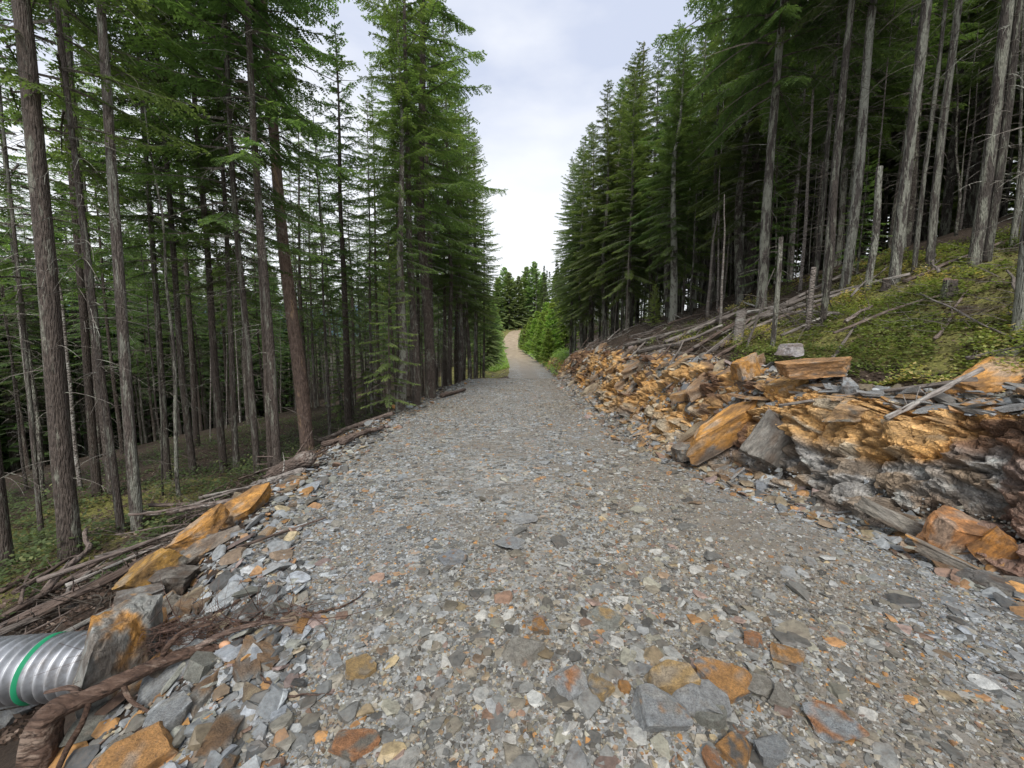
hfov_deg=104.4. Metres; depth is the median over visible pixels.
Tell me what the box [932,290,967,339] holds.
branch
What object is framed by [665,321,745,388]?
branch
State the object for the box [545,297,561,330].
young conifer
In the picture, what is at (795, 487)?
flat stone
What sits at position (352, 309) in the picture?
conifer tree
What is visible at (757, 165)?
conifer tree
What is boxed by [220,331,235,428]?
dead pole
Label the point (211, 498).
branch
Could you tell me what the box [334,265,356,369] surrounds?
conifer tree
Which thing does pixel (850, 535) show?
rubble
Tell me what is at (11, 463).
forest
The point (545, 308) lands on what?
young conifer
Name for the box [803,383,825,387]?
flat stone
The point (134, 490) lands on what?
conifer tree
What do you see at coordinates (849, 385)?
boulder
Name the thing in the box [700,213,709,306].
dead pole
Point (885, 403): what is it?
flat stone
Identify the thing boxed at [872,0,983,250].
conifer tree
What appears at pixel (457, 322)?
conifer tree
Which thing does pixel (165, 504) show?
branch
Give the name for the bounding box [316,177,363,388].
conifer tree
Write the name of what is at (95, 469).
conifer tree
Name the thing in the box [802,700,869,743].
stone
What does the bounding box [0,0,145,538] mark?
conifer tree
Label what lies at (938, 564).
slate stone
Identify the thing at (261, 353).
conifer tree
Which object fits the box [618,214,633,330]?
dead pole
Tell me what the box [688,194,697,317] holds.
dead pole
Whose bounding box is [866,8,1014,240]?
conifer tree
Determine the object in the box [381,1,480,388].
conifer tree
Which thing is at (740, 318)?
tree stump
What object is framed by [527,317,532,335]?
young conifer
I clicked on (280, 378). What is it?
dead pole
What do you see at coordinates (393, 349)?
conifer tree
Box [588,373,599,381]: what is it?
bank stone
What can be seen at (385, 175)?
conifer tree
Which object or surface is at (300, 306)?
conifer tree
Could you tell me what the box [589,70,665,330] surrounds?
conifer tree
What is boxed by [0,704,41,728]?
boulder
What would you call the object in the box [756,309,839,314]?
branch
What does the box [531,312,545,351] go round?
young conifer
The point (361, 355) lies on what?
dead pole
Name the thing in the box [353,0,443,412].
conifer tree
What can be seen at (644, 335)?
branch
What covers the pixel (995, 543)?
boulder
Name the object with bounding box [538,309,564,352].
young conifer
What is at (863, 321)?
branch
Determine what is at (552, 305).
young conifer
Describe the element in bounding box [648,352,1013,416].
rubble
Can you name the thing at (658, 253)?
dead pole
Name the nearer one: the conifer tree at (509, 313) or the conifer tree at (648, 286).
the conifer tree at (648, 286)
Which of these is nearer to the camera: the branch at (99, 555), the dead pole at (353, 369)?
the branch at (99, 555)
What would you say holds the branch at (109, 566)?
on the ground at (8, 751)
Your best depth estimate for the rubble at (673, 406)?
7.76 m
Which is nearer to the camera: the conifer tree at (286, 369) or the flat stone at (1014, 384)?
the flat stone at (1014, 384)
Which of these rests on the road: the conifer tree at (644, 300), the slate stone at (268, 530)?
the slate stone at (268, 530)
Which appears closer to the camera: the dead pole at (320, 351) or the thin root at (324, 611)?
the thin root at (324, 611)
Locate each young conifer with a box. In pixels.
[321,321,358,425]
[342,279,393,414]
[359,238,421,412]
[466,288,493,365]
[466,311,493,377]
[466,315,482,370]
[472,305,504,370]
[485,303,508,363]
[490,301,506,353]
[517,330,523,347]
[518,325,527,349]
[521,325,532,353]
[524,318,537,352]
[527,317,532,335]
[530,320,545,359]
[531,311,540,329]
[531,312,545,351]
[534,302,548,340]
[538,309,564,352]
[538,328,556,360]
[541,302,564,351]
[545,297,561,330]
[555,304,579,349]
[644,284,663,326]
[657,116,730,314]
[738,134,801,287]
[835,146,892,275]
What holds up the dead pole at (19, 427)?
on the ground at (8, 751)
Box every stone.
[58,702,114,747]
[104,732,133,751]
[128,649,171,698]
[149,666,168,677]
[172,593,196,616]
[183,651,218,682]
[184,584,209,598]
[189,670,218,719]
[191,596,210,614]
[194,708,244,757]
[206,616,219,638]
[218,753,240,767]
[232,492,241,497]
[232,635,261,682]
[242,681,262,702]
[243,639,279,669]
[258,526,276,535]
[260,599,283,606]
[276,475,308,485]
[282,484,296,493]
[290,613,311,633]
[327,728,380,763]
[345,653,377,680]
[437,548,466,564]
[494,536,524,548]
[501,637,544,667]
[507,512,537,523]
[532,617,549,634]
[546,664,588,699]
[580,383,599,395]
[586,606,624,631]
[587,672,614,700]
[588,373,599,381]
[594,343,608,354]
[605,358,625,374]
[614,377,628,392]
[618,420,629,423]
[621,345,636,357]
[621,360,639,378]
[624,361,636,368]
[626,380,637,393]
[630,406,641,417]
[631,683,692,732]
[633,431,648,436]
[636,361,643,369]
[636,440,646,446]
[644,659,700,695]
[649,419,657,432]
[653,445,659,449]
[660,360,669,368]
[666,355,694,368]
[669,390,687,402]
[669,462,688,466]
[672,679,731,717]
[676,414,712,442]
[680,423,689,429]
[683,434,693,441]
[685,372,706,401]
[687,379,709,401]
[692,406,722,408]
[692,704,726,729]
[693,656,751,703]
[701,745,723,767]
[713,359,724,370]
[714,730,752,767]
[715,464,729,472]
[716,353,765,376]
[717,473,730,480]
[726,481,744,487]
[727,393,746,398]
[729,468,747,480]
[730,467,744,479]
[733,373,762,390]
[739,480,753,486]
[743,630,762,647]
[745,396,769,400]
[747,672,773,698]
[754,734,789,767]
[763,471,782,482]
[763,495,776,503]
[767,681,795,708]
[770,642,805,666]
[787,484,798,490]
[788,390,806,393]
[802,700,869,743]
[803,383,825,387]
[807,383,822,390]
[807,510,816,519]
[810,506,825,513]
[819,390,840,393]
[823,383,862,390]
[830,396,843,401]
[832,394,855,397]
[860,390,884,396]
[880,396,901,409]
[882,399,897,404]
[890,531,906,541]
[894,386,925,395]
[894,394,932,402]
[897,400,932,405]
[912,403,959,413]
[931,560,953,568]
[932,389,958,403]
[941,402,999,417]
[947,569,1015,596]
[957,552,970,554]
[958,549,975,560]
[959,398,991,406]
[960,391,986,394]
[966,399,1004,407]
[993,403,1023,411]
[1001,385,1016,389]
[1001,575,1023,583]
[1003,382,1023,387]
[1009,394,1023,396]
[1010,398,1023,402]
[1015,387,1023,395]
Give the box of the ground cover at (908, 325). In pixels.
[641,224,1023,391]
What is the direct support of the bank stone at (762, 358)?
on the rock bank at (973, 464)
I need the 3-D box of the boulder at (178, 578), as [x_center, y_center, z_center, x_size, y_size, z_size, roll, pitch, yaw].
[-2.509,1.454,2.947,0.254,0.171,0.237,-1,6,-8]
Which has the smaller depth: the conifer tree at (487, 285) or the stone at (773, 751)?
the stone at (773, 751)
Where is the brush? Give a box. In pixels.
[723,282,832,341]
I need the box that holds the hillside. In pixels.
[558,212,1023,396]
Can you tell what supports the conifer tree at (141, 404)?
on the ground at (8, 751)
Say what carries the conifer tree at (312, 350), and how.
on the ground at (8, 751)
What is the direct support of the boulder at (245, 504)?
on the ground at (8, 751)
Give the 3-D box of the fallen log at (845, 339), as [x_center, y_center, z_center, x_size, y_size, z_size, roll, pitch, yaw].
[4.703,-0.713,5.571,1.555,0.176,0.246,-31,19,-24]
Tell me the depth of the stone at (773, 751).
1.53 m
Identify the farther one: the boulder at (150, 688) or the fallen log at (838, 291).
the fallen log at (838, 291)
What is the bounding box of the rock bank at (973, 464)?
[535,347,1023,576]
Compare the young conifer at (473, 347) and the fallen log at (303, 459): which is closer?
the fallen log at (303, 459)
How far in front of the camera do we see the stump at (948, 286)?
5.51 m
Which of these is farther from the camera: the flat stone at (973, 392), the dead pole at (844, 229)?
the dead pole at (844, 229)
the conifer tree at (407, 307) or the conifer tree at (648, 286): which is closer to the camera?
the conifer tree at (407, 307)
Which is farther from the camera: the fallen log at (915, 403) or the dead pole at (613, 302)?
the dead pole at (613, 302)
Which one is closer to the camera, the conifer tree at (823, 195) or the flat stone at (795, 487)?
the flat stone at (795, 487)
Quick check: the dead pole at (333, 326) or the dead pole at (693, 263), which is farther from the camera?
the dead pole at (333, 326)
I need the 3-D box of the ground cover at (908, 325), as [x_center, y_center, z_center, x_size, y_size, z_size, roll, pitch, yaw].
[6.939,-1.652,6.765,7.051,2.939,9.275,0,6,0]
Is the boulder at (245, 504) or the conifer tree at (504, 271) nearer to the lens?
the boulder at (245, 504)
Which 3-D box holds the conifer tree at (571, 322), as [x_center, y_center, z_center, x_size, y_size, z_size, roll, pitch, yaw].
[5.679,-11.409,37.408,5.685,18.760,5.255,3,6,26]
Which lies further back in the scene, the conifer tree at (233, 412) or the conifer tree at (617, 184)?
the conifer tree at (617, 184)
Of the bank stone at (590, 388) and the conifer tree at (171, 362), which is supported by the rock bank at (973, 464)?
the bank stone at (590, 388)
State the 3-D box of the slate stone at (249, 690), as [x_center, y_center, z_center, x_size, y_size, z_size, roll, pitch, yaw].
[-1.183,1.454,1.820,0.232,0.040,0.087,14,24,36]
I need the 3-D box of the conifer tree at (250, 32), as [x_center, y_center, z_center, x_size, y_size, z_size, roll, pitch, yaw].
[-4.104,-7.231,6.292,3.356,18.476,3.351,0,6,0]
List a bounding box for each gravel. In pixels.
[381,378,619,424]
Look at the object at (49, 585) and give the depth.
3.62 m
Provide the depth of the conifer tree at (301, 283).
42.22 m
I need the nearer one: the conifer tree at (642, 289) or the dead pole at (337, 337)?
the dead pole at (337, 337)
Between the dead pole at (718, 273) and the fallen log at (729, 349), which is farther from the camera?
the dead pole at (718, 273)
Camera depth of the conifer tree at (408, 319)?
31.00 m
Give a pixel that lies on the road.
(521, 364)
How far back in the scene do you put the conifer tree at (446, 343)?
38.87 m
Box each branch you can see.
[0,568,106,626]
[0,602,78,635]
[0,604,78,631]
[10,569,32,604]
[22,607,74,634]
[36,527,184,582]
[51,607,112,632]
[65,541,169,586]
[66,560,111,594]
[94,533,178,558]
[109,509,207,559]
[114,523,190,535]
[128,501,213,515]
[133,537,172,553]
[148,497,201,507]
[167,496,226,522]
[167,505,215,519]
[173,483,260,516]
[178,479,232,521]
[186,512,204,518]
[199,488,247,498]
[203,480,276,496]
[236,517,325,547]
[238,468,269,479]
[256,453,292,458]
[262,442,338,477]
[582,328,620,362]
[618,326,663,348]
[629,342,644,357]
[630,325,663,336]
[655,328,690,359]
[659,308,745,338]
[660,340,683,378]
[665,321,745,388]
[667,310,713,324]
[718,316,752,344]
[739,299,754,306]
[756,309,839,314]
[833,290,959,333]
[843,298,872,322]
[850,266,888,296]
[923,253,940,272]
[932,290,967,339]
[999,270,1015,292]
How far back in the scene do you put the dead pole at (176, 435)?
6.57 m
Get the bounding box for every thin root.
[248,589,367,628]
[259,674,331,697]
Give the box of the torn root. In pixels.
[15,566,397,767]
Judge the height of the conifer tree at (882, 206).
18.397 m
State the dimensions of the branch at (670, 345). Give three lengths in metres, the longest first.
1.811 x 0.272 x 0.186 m
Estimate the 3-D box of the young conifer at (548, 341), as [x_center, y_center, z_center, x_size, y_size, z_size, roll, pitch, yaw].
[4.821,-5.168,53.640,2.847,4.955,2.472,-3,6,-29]
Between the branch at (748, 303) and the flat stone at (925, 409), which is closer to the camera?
the flat stone at (925, 409)
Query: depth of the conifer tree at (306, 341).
20.63 m
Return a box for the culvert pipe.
[0,630,87,706]
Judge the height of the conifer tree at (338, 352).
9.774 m
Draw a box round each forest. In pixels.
[0,180,482,474]
[529,0,1023,341]
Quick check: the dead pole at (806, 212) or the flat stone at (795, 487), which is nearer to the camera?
the flat stone at (795, 487)
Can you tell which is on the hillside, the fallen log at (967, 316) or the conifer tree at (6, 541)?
the fallen log at (967, 316)
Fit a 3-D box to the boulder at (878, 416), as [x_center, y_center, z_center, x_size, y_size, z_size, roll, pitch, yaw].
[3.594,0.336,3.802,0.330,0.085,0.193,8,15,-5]
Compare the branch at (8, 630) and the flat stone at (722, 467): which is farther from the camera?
the flat stone at (722, 467)
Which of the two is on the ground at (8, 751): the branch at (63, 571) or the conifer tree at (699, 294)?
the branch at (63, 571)
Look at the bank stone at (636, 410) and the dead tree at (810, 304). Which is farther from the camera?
the bank stone at (636, 410)
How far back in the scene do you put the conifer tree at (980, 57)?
11.58 m
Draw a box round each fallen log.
[0,544,127,620]
[0,559,57,593]
[0,574,124,628]
[11,553,79,594]
[13,527,185,630]
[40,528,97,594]
[44,567,111,618]
[74,545,153,579]
[82,517,151,531]
[99,555,146,585]
[143,497,232,515]
[250,455,306,484]
[265,430,316,483]
[318,412,393,442]
[321,417,379,446]
[339,425,384,445]
[440,388,465,397]
[624,324,712,347]
[636,334,680,354]
[639,324,722,361]
[645,322,734,376]
[664,308,749,343]
[688,320,754,362]
[692,268,855,348]
[707,326,771,360]
[716,294,807,331]
[719,319,762,347]
[735,273,910,315]
[748,303,820,329]
[761,287,857,318]
[778,377,977,406]
[780,312,832,336]
[832,312,870,356]
[883,367,984,419]
[902,241,1002,282]
[919,293,1023,345]
[965,345,1023,359]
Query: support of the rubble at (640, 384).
on the rock bank at (973, 464)
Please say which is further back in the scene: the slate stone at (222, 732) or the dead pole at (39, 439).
the dead pole at (39, 439)
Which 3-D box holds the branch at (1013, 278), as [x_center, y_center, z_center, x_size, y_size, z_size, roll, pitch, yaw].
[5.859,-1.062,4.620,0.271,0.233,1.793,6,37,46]
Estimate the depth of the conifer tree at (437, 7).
11.70 m
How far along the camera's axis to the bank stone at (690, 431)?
5.90 m
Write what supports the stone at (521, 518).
on the road
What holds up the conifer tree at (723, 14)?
on the hillside
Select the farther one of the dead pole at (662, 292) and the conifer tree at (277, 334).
the conifer tree at (277, 334)
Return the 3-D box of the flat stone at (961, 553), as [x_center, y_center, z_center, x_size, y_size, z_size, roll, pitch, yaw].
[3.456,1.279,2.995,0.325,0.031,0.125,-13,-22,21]
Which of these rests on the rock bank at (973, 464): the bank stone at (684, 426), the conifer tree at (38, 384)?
the bank stone at (684, 426)
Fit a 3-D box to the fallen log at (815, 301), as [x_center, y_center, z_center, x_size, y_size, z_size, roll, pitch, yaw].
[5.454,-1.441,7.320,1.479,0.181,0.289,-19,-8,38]
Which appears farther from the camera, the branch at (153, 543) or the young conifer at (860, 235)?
the young conifer at (860, 235)
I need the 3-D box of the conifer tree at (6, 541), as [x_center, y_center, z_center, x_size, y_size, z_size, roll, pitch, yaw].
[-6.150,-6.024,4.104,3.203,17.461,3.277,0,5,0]
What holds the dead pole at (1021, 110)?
on the hillside
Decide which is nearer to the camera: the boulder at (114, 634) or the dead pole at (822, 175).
the boulder at (114, 634)
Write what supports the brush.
on the hillside
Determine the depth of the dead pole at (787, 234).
18.58 m
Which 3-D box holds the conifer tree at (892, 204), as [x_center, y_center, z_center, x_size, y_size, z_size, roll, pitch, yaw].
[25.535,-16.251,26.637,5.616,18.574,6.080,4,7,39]
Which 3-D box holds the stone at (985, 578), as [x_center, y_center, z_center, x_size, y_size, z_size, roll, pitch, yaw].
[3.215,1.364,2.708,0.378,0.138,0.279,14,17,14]
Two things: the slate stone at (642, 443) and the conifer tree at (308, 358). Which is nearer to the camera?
the slate stone at (642, 443)
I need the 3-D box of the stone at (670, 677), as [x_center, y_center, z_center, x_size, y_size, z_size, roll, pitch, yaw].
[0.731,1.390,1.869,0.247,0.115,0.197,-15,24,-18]
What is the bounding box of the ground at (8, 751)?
[0,329,534,767]
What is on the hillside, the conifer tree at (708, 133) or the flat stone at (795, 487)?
the conifer tree at (708, 133)
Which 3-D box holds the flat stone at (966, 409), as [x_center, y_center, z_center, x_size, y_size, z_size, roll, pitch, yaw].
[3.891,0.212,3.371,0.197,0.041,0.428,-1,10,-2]
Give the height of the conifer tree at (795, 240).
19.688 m
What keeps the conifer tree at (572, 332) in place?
on the hillside
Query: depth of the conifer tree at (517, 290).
152.75 m
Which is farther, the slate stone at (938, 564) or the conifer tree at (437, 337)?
the conifer tree at (437, 337)
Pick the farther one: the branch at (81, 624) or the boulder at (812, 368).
the boulder at (812, 368)
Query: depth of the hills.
2587.68 m
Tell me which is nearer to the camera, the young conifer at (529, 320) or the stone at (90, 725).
the stone at (90, 725)
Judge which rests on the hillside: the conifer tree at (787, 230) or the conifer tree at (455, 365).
the conifer tree at (787, 230)
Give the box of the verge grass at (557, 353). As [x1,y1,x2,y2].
[489,345,578,374]
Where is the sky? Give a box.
[0,0,1015,321]
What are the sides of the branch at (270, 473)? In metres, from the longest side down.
1.621 x 0.174 x 0.162 m
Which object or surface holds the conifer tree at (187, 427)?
on the ground at (8, 751)
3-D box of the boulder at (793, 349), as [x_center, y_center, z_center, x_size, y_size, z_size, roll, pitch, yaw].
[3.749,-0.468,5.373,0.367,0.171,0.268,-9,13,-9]
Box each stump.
[732,310,750,341]
[879,278,890,290]
[938,278,958,298]
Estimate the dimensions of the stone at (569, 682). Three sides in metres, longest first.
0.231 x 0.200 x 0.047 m
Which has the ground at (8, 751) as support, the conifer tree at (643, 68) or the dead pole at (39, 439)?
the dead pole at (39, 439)
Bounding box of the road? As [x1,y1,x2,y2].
[227,330,1023,767]
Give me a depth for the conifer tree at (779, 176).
23.00 m
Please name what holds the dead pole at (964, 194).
on the hillside
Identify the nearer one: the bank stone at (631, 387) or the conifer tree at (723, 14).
the bank stone at (631, 387)
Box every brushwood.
[0,385,447,710]
[568,240,1020,366]
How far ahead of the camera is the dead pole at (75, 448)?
8.14 m
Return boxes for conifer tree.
[0,0,136,561]
[0,0,144,493]
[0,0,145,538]
[0,0,210,533]
[0,0,256,478]
[0,8,70,469]
[0,136,46,567]
[0,160,81,422]
[0,179,83,466]
[0,203,38,392]
[0,239,42,470]
[10,247,74,464]
[11,0,140,496]
[11,3,142,457]
[25,0,278,474]
[45,0,187,531]
[52,68,147,454]
[56,42,184,425]
[57,0,366,474]
[60,228,116,395]
[63,207,118,398]
[65,291,88,455]
[79,1,270,472]
[96,210,169,443]
[101,1,246,447]
[105,227,169,444]
[112,68,206,434]
[118,0,304,470]
[119,0,352,467]
[129,263,167,440]
[150,272,190,434]
[151,178,216,431]
[155,170,228,429]
[158,0,349,465]
[161,253,206,433]
[164,247,207,392]
[171,21,296,424]
[180,102,254,424]
[187,265,228,427]
[187,319,211,427]
[188,326,209,428]
[193,0,360,451]
[216,221,261,417]
[223,338,240,421]
[227,315,244,420]
[233,203,284,416]
[234,165,284,361]
[241,240,287,368]
[246,219,289,357]
[250,327,259,418]
[251,283,284,385]
[265,68,336,400]
[267,110,321,358]
[269,279,286,388]
[274,310,290,412]
[275,120,339,408]
[280,234,303,336]
[281,320,291,406]
[282,201,322,394]
[282,223,319,380]
[284,84,361,434]
[297,136,348,405]
[300,47,380,423]
[302,229,334,405]
[303,213,342,405]
[303,286,318,406]
[305,19,388,426]
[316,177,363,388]
[329,187,372,403]
[332,91,396,415]
[332,321,343,372]
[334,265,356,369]
[335,0,507,398]
[335,288,363,375]
[338,62,407,408]
[341,206,373,400]
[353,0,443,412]
[355,205,386,399]
[355,219,387,382]
[357,0,464,405]
[362,267,382,397]
[363,30,435,382]
[363,215,395,396]
[371,166,408,380]
[372,28,441,400]
[373,228,409,390]
[373,306,387,387]
[376,6,467,378]
[379,222,416,353]
[379,237,407,358]
[379,298,396,395]
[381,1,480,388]
[404,5,495,384]
[405,293,420,395]
[406,19,484,386]
[406,51,468,378]
[409,297,436,393]
[420,92,483,353]
[420,139,487,383]
[433,86,492,381]
[433,257,454,384]
[433,286,452,385]
[433,296,454,374]
[433,305,446,369]
[435,109,501,378]
[440,61,488,373]
[446,97,494,379]
[452,128,503,378]
[458,128,499,378]
[465,155,499,373]
[466,323,481,361]
[470,182,506,378]
[492,278,507,330]
[494,267,514,326]
[499,272,521,329]
[505,276,530,328]
[517,261,545,326]
[517,266,537,327]
[535,273,548,307]
[543,156,601,355]
[544,134,610,348]
[549,122,603,347]
[550,149,598,351]
[561,123,624,345]
[561,233,573,352]
[564,79,643,338]
[576,90,656,335]
[586,76,663,329]
[588,52,658,329]
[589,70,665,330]
[589,79,648,333]
[590,156,605,341]
[597,146,617,333]
[605,47,680,319]
[613,41,659,322]
[622,19,712,316]
[635,268,682,311]
[637,187,682,317]
[638,41,722,312]
[638,42,679,309]
[638,42,726,322]
[638,145,652,323]
[639,66,720,311]
[640,174,656,320]
[643,0,928,307]
[656,14,726,307]
[665,17,722,311]
[679,1,749,310]
[686,240,702,309]
[687,0,819,304]
[688,1,819,293]
[688,2,734,293]
[697,3,729,306]
[701,228,715,303]
[709,21,805,266]
[711,90,749,294]
[712,0,743,285]
[719,35,785,257]
[727,57,790,289]
[736,59,814,278]
[744,143,788,289]
[748,33,838,274]
[755,0,916,302]
[759,143,818,283]
[764,3,837,280]
[765,0,980,264]
[771,0,900,286]
[773,218,813,261]
[786,121,851,244]
[792,2,910,266]
[800,103,901,228]
[805,13,909,264]
[807,10,910,218]
[810,0,935,288]
[826,154,930,254]
[843,0,988,272]
[862,0,979,284]
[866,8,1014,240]
[869,0,995,246]
[869,20,951,252]
[871,138,931,250]
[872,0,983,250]
[875,0,984,242]
[888,0,1000,267]
[933,0,1019,180]
[935,0,1023,265]
[953,0,1023,192]
[954,0,1023,150]
[959,0,1023,262]
[967,18,1023,216]
[979,30,1023,335]
[983,3,1023,247]
[990,39,1023,95]
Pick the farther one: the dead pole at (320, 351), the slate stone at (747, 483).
the dead pole at (320, 351)
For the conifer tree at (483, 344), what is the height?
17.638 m
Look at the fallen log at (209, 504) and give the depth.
4.67 m
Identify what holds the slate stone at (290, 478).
on the ground at (8, 751)
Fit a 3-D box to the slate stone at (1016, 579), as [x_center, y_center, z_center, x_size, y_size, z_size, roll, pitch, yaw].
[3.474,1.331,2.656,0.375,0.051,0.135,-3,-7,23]
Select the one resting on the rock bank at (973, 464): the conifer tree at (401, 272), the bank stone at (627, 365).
the bank stone at (627, 365)
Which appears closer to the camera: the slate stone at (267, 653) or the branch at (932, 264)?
the slate stone at (267, 653)
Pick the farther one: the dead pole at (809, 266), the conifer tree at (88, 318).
the conifer tree at (88, 318)
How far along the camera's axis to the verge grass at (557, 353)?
52.35 m
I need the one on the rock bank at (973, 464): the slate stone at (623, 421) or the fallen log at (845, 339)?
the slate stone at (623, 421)
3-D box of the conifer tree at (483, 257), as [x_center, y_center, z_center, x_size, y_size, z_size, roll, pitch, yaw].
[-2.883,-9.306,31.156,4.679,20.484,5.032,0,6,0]
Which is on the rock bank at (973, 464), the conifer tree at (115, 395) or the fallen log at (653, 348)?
the fallen log at (653, 348)
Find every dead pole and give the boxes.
[0,117,50,500]
[0,271,36,489]
[16,163,99,487]
[120,72,217,502]
[122,178,191,495]
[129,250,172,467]
[197,304,226,440]
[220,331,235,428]
[223,279,249,422]
[277,321,288,412]
[297,208,334,409]
[306,276,324,400]
[317,200,343,410]
[322,298,326,396]
[328,255,350,397]
[346,274,367,400]
[349,257,364,410]
[362,306,369,391]
[379,278,386,394]
[382,230,395,397]
[436,313,441,387]
[593,277,595,340]
[608,220,619,335]
[610,220,626,336]
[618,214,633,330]
[618,260,623,331]
[640,160,669,322]
[644,201,655,316]
[650,214,653,320]
[662,267,664,316]
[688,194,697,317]
[695,89,733,310]
[695,112,714,307]
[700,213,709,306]
[705,212,720,318]
[706,106,739,299]
[713,240,719,301]
[714,194,733,324]
[715,147,727,302]
[715,209,729,298]
[725,249,733,295]
[746,268,774,346]
[773,163,777,283]
[774,143,788,242]
[775,3,839,291]
[775,95,804,272]
[780,90,808,279]
[781,163,803,281]
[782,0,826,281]
[793,167,811,277]
[800,59,833,266]
[800,101,821,274]
[809,131,831,262]
[836,171,861,258]
[842,0,906,251]
[883,4,935,249]
[947,67,987,230]
[948,54,974,235]
[949,25,991,224]
[952,23,1023,189]
[991,4,1023,217]
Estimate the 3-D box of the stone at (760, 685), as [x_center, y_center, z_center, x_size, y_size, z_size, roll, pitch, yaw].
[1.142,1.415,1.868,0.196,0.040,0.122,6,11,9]
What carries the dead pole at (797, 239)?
on the hillside
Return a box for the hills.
[69,304,454,343]
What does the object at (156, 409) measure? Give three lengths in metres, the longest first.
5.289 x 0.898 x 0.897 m
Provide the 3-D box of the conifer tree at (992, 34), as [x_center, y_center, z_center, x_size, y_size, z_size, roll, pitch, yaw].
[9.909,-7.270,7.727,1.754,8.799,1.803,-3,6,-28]
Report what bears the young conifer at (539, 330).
on the hillside
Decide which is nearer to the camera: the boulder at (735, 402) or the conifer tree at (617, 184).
the boulder at (735, 402)
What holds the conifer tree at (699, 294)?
on the hillside
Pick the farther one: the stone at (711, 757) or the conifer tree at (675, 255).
the conifer tree at (675, 255)
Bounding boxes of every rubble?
[48,378,470,767]
[551,379,1019,605]
[552,377,1023,617]
[562,345,773,445]
[563,347,762,445]
[564,347,731,444]
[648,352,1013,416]
[649,354,1023,415]
[655,356,1022,416]
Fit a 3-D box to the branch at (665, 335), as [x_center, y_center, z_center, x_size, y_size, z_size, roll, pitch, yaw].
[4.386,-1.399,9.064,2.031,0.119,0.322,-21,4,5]
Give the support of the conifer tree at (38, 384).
on the ground at (8, 751)
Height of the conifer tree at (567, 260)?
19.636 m
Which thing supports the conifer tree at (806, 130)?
on the hillside
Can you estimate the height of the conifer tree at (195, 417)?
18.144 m
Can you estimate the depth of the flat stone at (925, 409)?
3.54 m
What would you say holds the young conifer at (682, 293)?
on the hillside
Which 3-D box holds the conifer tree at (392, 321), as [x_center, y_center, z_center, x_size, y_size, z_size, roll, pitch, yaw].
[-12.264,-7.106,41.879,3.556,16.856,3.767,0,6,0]
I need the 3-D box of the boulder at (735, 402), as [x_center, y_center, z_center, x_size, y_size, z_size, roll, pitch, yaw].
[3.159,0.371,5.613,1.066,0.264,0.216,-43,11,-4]
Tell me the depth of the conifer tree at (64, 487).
4.60 m
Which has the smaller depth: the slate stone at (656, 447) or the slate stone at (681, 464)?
the slate stone at (681, 464)
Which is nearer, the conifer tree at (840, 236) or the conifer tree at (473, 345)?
the conifer tree at (840, 236)
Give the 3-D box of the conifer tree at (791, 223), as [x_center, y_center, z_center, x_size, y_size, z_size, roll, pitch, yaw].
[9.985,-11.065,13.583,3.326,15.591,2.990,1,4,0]
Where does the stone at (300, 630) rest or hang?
on the road
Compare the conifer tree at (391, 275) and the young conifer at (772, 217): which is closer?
the young conifer at (772, 217)
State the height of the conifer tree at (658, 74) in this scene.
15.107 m
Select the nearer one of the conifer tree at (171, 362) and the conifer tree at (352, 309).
the conifer tree at (352, 309)
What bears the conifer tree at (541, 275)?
on the ground at (8, 751)
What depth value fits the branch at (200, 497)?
6.19 m
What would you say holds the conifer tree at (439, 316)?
on the ground at (8, 751)
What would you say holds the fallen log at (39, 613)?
on the ground at (8, 751)
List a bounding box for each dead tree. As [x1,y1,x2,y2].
[762,237,797,346]
[798,180,880,322]
[801,267,835,330]
[841,166,922,290]
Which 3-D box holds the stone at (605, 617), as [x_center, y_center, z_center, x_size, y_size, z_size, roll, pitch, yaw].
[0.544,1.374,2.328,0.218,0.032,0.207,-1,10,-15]
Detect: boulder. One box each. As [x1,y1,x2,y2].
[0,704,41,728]
[72,593,162,718]
[91,721,178,767]
[111,548,188,589]
[113,583,164,606]
[137,638,203,705]
[144,690,192,731]
[147,564,199,594]
[162,590,181,614]
[162,607,167,634]
[164,503,229,553]
[182,525,241,565]
[222,482,271,528]
[271,479,300,490]
[671,442,689,461]
[686,400,757,465]
[723,391,747,409]
[730,352,760,381]
[734,368,768,392]
[738,407,793,468]
[763,376,808,401]
[774,343,803,356]
[774,356,851,378]
[822,398,870,421]
[840,377,858,397]
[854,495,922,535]
[869,414,892,420]
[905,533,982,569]
[908,505,989,554]
[945,356,1023,394]
[966,525,1019,565]
[988,348,1022,356]
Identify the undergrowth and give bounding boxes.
[0,398,406,617]
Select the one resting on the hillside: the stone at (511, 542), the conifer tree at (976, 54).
the conifer tree at (976, 54)
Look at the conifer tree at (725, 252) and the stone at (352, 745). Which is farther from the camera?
the conifer tree at (725, 252)
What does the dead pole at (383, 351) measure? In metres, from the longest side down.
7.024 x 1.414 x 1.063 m
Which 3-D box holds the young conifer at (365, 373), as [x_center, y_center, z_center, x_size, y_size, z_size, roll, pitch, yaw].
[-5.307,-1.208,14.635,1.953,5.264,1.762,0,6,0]

